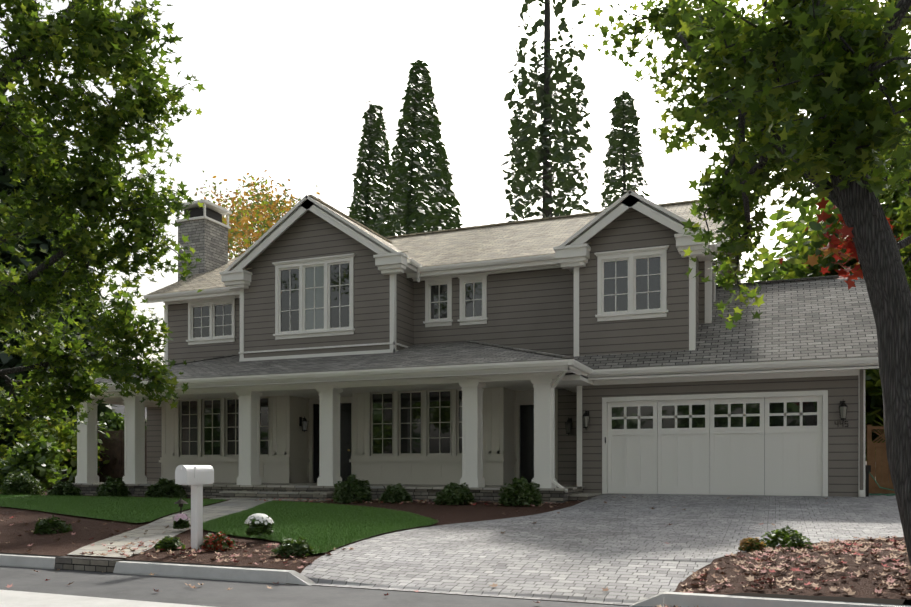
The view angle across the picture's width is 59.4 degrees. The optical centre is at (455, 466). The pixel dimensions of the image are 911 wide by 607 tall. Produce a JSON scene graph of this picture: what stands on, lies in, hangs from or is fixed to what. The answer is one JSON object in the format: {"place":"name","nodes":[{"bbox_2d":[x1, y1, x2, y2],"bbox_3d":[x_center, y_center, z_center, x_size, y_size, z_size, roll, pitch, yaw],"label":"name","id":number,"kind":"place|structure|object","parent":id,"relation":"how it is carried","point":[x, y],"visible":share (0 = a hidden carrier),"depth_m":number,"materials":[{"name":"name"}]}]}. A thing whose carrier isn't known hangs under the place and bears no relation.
{"place":"outdoors","nodes":[
{"label":"outdoors","id":0,"kind":"place"},
{"bbox_2d":[12,397,146,422],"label":"neighbour roof","id":1,"kind":"structure","parent":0,"point":[119,408],"depth_m":43.32,"materials":[{"name":"grey"}]},
{"bbox_2d":[67,499,270,557],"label":"walkway","id":2,"kind":"structure","parent":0,"point":[156,529],"depth_m":13.98,"materials":[{"name":"grey concrete"}]},
{"bbox_2d":[0,494,437,553],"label":"lawn","id":3,"kind":"structure","parent":0,"point":[324,527],"depth_m":16.11,"materials":[{"name":"green plant"}]},
{"bbox_2d":[0,566,628,606],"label":"road asphalt","id":4,"kind":"structure","parent":0,"point":[208,592],"depth_m":9.26,"materials":[{"name":"grey asphalt"}]},
{"bbox_2d":[55,556,127,572],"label":"brick step","id":5,"kind":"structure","parent":4,"relation":"on","point":[91,564],"depth_m":11.26,"materials":[{"name":"grey brick"}]},
{"bbox_2d":[0,554,910,606],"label":"curb","id":6,"kind":"structure","parent":4,"relation":"on","point":[9,598],"depth_m":8.88,"materials":[{"name":"grey concrete"}]},
{"bbox_2d":[0,486,910,599],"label":"mulch bed","id":7,"kind":"object","parent":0,"point":[86,530],"visible":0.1,"depth_m":11.31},
{"bbox_2d":[0,413,22,447],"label":"foliage","id":8,"kind":"object","parent":7,"relation":"on","point":[4,432],"visible":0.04,"depth_m":33.40,"materials":[{"name":"green plant"}]},
{"bbox_2d":[0,470,44,494],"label":"shrub","id":9,"kind":"object","parent":7,"relation":"on","point":[12,484],"visible":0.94,"depth_m":23.43,"materials":[{"name":"green plant"}]},
{"bbox_2d":[0,430,76,491],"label":"shrub","id":10,"kind":"object","parent":7,"relation":"on","point":[42,465],"visible":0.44,"depth_m":26.70,"materials":[{"name":"green plant"}]},
{"bbox_2d":[33,515,72,534],"bbox_3d":[-7.316,1.053,14.462,0.712,0.352,0.646,0,0,22],"label":"shrub","id":11,"kind":"object","parent":7,"relation":"on","point":[43,526],"visible":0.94,"depth_m":14.34,"materials":[{"name":"green plant"}]},
{"bbox_2d":[0,412,109,487],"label":"shrub","id":12,"kind":"object","parent":7,"relation":"on","point":[65,433],"visible":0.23,"depth_m":30.14,"materials":[{"name":"green plant"}]},
{"bbox_2d":[0,95,118,487],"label":"tree","id":13,"kind":"object","parent":7,"relation":"on","point":[37,256],"visible":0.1,"depth_m":33.44,"materials":[{"name":"green plant"}]},
{"bbox_2d":[47,480,83,495],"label":"shrub","id":14,"kind":"object","parent":7,"relation":"on","point":[60,488],"visible":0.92,"depth_m":22.71,"materials":[{"name":"green plant"}]},
{"bbox_2d":[0,429,146,481],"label":"fence gate","id":15,"kind":"structure","parent":7,"relation":"on","point":[114,446],"depth_m":32.12,"materials":[{"name":"brown wood"}]},
{"bbox_2d":[95,476,131,496],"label":"shrub","id":16,"kind":"object","parent":7,"relation":"on","point":[118,488],"visible":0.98,"depth_m":22.07,"materials":[{"name":"green plant"}]},
{"bbox_2d":[97,408,146,476],"bbox_3d":[-13.797,-0.541,33.518,3.829,4.409,3.801,0,0,22],"label":"tree","id":17,"kind":"object","parent":7,"relation":"on","point":[116,421],"visible":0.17,"depth_m":33.28,"materials":[{"name":"green plant"}]},
{"bbox_2d":[144,477,186,498],"bbox_3d":[-7.847,0.591,21.698,1.144,0.604,1.087,0,0,22],"label":"shrub","id":18,"kind":"object","parent":7,"relation":"on","point":[163,486],"visible":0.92,"depth_m":21.43,"materials":[{"name":"green plant"}]},
{"bbox_2d":[153,535,184,550],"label":"bedding plant","id":19,"kind":"object","parent":7,"relation":"on","point":[172,542],"visible":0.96,"depth_m":11.97,"materials":[{"name":"green plant"}]},
{"bbox_2d":[174,497,187,512],"bbox_3d":[-5.193,0.851,15.117,0.266,0.540,0.280,0,0,22],"label":"path light","id":20,"kind":"object","parent":7,"relation":"on","point":[180,502],"visible":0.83,"depth_m":15.08,"materials":[{"name":"brown metal"}]},
{"bbox_2d":[172,513,189,528],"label":"pale mums","id":21,"kind":"object","parent":7,"relation":"on","point":[180,523],"depth_m":14.04,"materials":[{"name":"plant"}]},
{"bbox_2d":[175,465,213,549],"bbox_3d":[-3.882,0.638,11.903,0.213,1.325,0.630,0,0,22],"label":"mailbox","id":22,"kind":"object","parent":7,"relation":"on","point":[196,477],"visible":0.98,"depth_m":11.89,"materials":[{"name":"white"}]},
{"bbox_2d":[199,531,237,551],"bbox_3d":[-3.569,1.122,12.009,0.572,0.285,0.565,0,0,22],"label":"shrub","id":23,"kind":"object","parent":7,"relation":"on","point":[221,541],"visible":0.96,"depth_m":11.88,"materials":[{"name":"red plant"}]},
{"bbox_2d":[245,513,273,535],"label":"mums","id":24,"kind":"object","parent":7,"relation":"on","point":[254,527],"depth_m":12.56,"materials":[{"name":"white plant"}]},
{"bbox_2d":[20,482,526,501],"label":"shrub twigs","id":25,"kind":"object","parent":7,"relation":"on","point":[167,494],"visible":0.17,"depth_m":19.57,"materials":[{"name":"brown plant"}]},
{"bbox_2d":[271,537,314,557],"bbox_3d":[-2.275,1.137,11.248,0.586,0.296,0.623,0,0,22],"label":"shrub","id":26,"kind":"object","parent":7,"relation":"on","point":[304,548],"visible":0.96,"depth_m":11.13,"materials":[{"name":"green plant"}]},
{"bbox_2d":[74,485,594,502],"bbox_3d":[-3.865,0.813,22.320,15.680,0.520,4.440,0,0,22],"label":"stone","id":27,"kind":"object","parent":7,"relation":"on","point":[479,495],"visible":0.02,"depth_m":20.47,"materials":[{"name":"grey stone"}]},
{"bbox_2d":[73,481,601,500],"bbox_3d":[-3.875,0.688,22.308,15.750,0.370,4.470,0,0,22],"label":"porch flagstone","id":28,"kind":"object","parent":27,"relation":"on","point":[380,486],"visible":0.5,"depth_m":20.76,"materials":[{"name":"grey stone"}]},
{"bbox_2d":[332,474,372,502],"bbox_3d":[-2.482,0.537,19.340,1.038,0.711,1.044,0,0,22],"label":"shrub","id":29,"kind":"object","parent":7,"relation":"on","point":[350,485],"visible":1,"depth_m":19.10,"materials":[{"name":"green plant"}]},
{"bbox_2d":[378,483,412,502],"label":"shrub","id":30,"kind":"object","parent":7,"relation":"on","point":[398,493],"visible":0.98,"depth_m":18.86,"materials":[{"name":"green plant"}]},
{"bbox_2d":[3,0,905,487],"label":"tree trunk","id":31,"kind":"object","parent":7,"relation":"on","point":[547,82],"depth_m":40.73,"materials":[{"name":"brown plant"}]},
{"bbox_2d":[171,170,322,259],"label":"autumn tree","id":32,"kind":"object","parent":31,"relation":"on","point":[247,218],"visible":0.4,"depth_m":48.16,"materials":[{"name":"yellow plant"}]},
{"bbox_2d":[346,101,392,231],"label":"conifer tree","id":33,"kind":"object","parent":31,"relation":"attached to","point":[373,165],"visible":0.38,"depth_m":50.54,"materials":[{"name":"green plant"}]},
{"bbox_2d":[375,59,462,236],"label":"conifer tree","id":34,"kind":"object","parent":31,"relation":"on","point":[420,194],"visible":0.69,"depth_m":46.70,"materials":[{"name":"green plant"}]},
{"bbox_2d":[501,0,592,221],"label":"tall redwood","id":35,"kind":"object","parent":31,"relation":"on","point":[563,154],"visible":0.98,"depth_m":40.07,"materials":[{"name":"green plant"}]},
{"bbox_2d":[600,90,650,210],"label":"conifer tree","id":36,"kind":"object","parent":31,"relation":"on","point":[625,119],"visible":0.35,"depth_m":50.88,"materials":[{"name":"green plant"}]},
{"bbox_2d":[750,208,830,281],"bbox_3d":[13.785,-6.537,31.142,6.994,7.919,9.462,0,0,-14],"label":"tree","id":37,"kind":"object","parent":31,"relation":"attached to","point":[767,275],"visible":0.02,"depth_m":30.87,"materials":[{"name":"green plant"}]},
{"bbox_2d":[885,113,909,159],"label":"tree","id":38,"kind":"object","parent":31,"relation":"attached to","point":[904,120],"depth_m":28.02,"materials":[{"name":"green plant"}]},
{"bbox_2d":[433,482,475,504],"bbox_3d":[-0.006,0.621,18.388,1.005,0.539,0.965,0,0,22],"label":"shrub","id":39,"kind":"object","parent":7,"relation":"on","point":[458,493],"visible":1,"depth_m":18.13,"materials":[{"name":"green plant"}]},
{"bbox_2d":[0,496,910,606],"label":"fallen leaves","id":40,"kind":"object","parent":7,"relation":"on","point":[902,549],"visible":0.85,"depth_m":9.63,"materials":[{"name":"beige plant"}]},
{"bbox_2d":[0,0,910,604],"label":"tree","id":41,"kind":"object","parent":7,"relation":"on","point":[878,246],"visible":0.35,"depth_m":8.32,"materials":[{"name":"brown plant"}]},
{"bbox_2d":[0,0,205,451],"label":"sweetgum leaves","id":42,"kind":"object","parent":41,"relation":"attached to","point":[89,25],"visible":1,"depth_m":13.70,"materials":[{"name":"green plant"}]},
{"bbox_2d":[581,0,910,330],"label":"sweetgum","id":43,"kind":"object","parent":41,"relation":"attached to","point":[884,130],"depth_m":8.93,"materials":[{"name":"green plant"}]},
{"bbox_2d":[56,190,878,496],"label":"trim","id":44,"kind":"structure","parent":7,"relation":"on","point":[706,460],"depth_m":19.66,"materials":[{"name":"white wood"}]},
{"bbox_2d":[178,219,227,280],"bbox_3d":[-9.247,-5.677,29.292,1.200,6.300,1.300,0,0,22],"label":"chimney","id":45,"kind":"object","parent":44,"relation":"on","point":[208,240],"visible":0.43,"depth_m":28.75,"materials":[{"name":"brick"}]},
{"bbox_2d":[305,266,323,329],"bbox_3d":[-4.059,-4.857,23.071,0.633,1.800,0.001,0,0,22],"label":"window pane","id":46,"kind":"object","parent":44,"relation":"attached to","point":[309,298],"visible":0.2,"depth_m":23.06,"materials":[{"name":"grey"}]},
{"bbox_2d":[244,344,389,357],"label":"flat boards","id":47,"kind":"object","parent":44,"relation":"on","point":[319,351],"visible":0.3,"depth_m":22.95,"materials":[{"name":"brown"}]},
{"bbox_2d":[184,206,605,442],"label":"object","id":48,"kind":"object","parent":44,"relation":"attached to","point":[199,211],"visible":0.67,"depth_m":28.88,"materials":[{"name":"grey"}]},
{"bbox_2d":[147,190,738,294],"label":"roof shingles","id":49,"kind":"object","parent":44,"relation":"on","point":[526,238],"visible":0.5,"depth_m":24.75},
{"bbox_2d":[52,274,877,383],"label":"roof shingles","id":50,"kind":"object","parent":44,"relation":"on","point":[821,317],"visible":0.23,"depth_m":19.59,"materials":[{"name":"grey tile"}]},
{"bbox_2d":[182,257,816,454],"bbox_3d":[0.148,-3.062,23.105,18.666,5.390,3.195,0,0,22],"label":"window glass","id":51,"kind":"object","parent":44,"relation":"on","point":[654,302],"visible":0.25,"depth_m":22.59,"materials":[{"name":"black"}]},
{"bbox_2d":[147,208,857,496],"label":"siding walls","id":52,"kind":"structure","parent":44,"relation":"on","point":[533,310],"depth_m":21.88,"materials":[{"name":"grey wood"}]},
{"bbox_2d":[159,387,557,484],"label":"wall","id":53,"kind":"structure","parent":52,"relation":"attached to","point":[288,458],"depth_m":22.98,"materials":[{"name":"beige"}]},
{"bbox_2d":[313,403,533,483],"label":"doors","id":54,"kind":"structure","parent":53,"relation":"attached to","point":[527,442],"depth_m":24.53,"materials":[{"name":"black wood"}]},
{"bbox_2d":[299,401,847,434],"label":"wall lanterns","id":55,"kind":"object","parent":52,"relation":"attached to","point":[842,404],"visible":0.81,"depth_m":20.03,"materials":[{"name":"grey metal"}]},
{"bbox_2d":[303,407,846,432],"bbox_3d":[2.169,-1.147,21.411,14.973,0.450,1.670,0,0,30],"label":"lantern glass","id":56,"kind":"object","parent":55,"relation":"attached to","point":[841,409],"visible":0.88,"depth_m":19.87,"materials":[{"name":"grey"}]},
{"bbox_2d":[860,369,862,489],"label":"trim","id":57,"kind":"structure","parent":44,"relation":"attached to","point":[861,429],"depth_m":17.69,"materials":[{"name":"white paint"}]},
{"bbox_2d":[865,465,870,496],"bbox_3d":[9.221,0.323,17.889,0.130,0.700,0.130,0,0,22],"label":"hose bib","id":58,"kind":"object","parent":44,"relation":"attached to","point":[867,469],"visible":0.77,"depth_m":17.85,"materials":[{"name":"grey metal"}]},
{"bbox_2d":[498,476,542,506],"bbox_3d":[1.459,0.558,17.825,1.062,0.685,1.053,0,0,22],"label":"shrub","id":59,"kind":"object","parent":7,"relation":"on","point":[518,491],"visible":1,"depth_m":17.57,"materials":[{"name":"green plant"}]},
{"bbox_2d":[738,537,767,551],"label":"bedding plant","id":60,"kind":"object","parent":7,"relation":"on","point":[748,544],"visible":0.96,"depth_m":10.68,"materials":[{"name":"yellow plant"}]},
{"bbox_2d":[761,525,813,549],"bbox_3d":[4.543,0.977,11.004,0.654,0.344,0.635,0,0,-15],"label":"flowering shrub","id":61,"kind":"object","parent":7,"relation":"on","point":[794,536],"visible":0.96,"depth_m":10.88,"materials":[{"name":"green plant"}]},
{"bbox_2d":[865,400,885,485],"bbox_3d":[12.712,-1.738,25.791,5.960,5.929,6.027,0,0,-10],"label":"tree","id":62,"kind":"object","parent":7,"relation":"on","point":[874,423],"visible":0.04,"depth_m":24.25,"materials":[{"name":"green plant"}]},
{"bbox_2d":[867,425,894,493],"bbox_3d":[15.544,-0.132,17.363,11.800,1.770,0.100,0,0,22],"label":"fence","id":63,"kind":"object","parent":7,"relation":"on","point":[881,468],"visible":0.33,"depth_m":19.46,"materials":[{"name":"brown wood"}]},
{"bbox_2d":[865,279,910,466],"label":"tree","id":64,"kind":"object","parent":7,"relation":"on","point":[873,389],"visible":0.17,"depth_m":23.16,"materials":[{"name":"green plant"}]},
{"bbox_2d":[0,0,910,605],"label":"sky","id":65,"kind":"structure","parent":0,"point":[288,84],"materials":[{"name":"white"}]},
{"bbox_2d":[300,493,903,605],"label":"driveway pavers","id":66,"kind":"object","parent":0,"point":[587,551],"visible":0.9,"depth_m":11.75,"materials":[{"name":"grey stone"}]},
{"bbox_2d":[869,472,894,495],"bbox_3d":[9.790,0.360,17.899,1.077,0.588,0.475,0,0,22],"label":"garden hose","id":67,"kind":"object","parent":66,"relation":"on","point":[882,488],"visible":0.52,"depth_m":17.88,"materials":[{"name":"green rubber"}]},
{"bbox_2d":[751,126,910,283],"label":"tree","id":68,"kind":"object","parent":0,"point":[814,242],"visible":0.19,"depth_m":25.77,"materials":[{"name":"green plant"}]}
]}

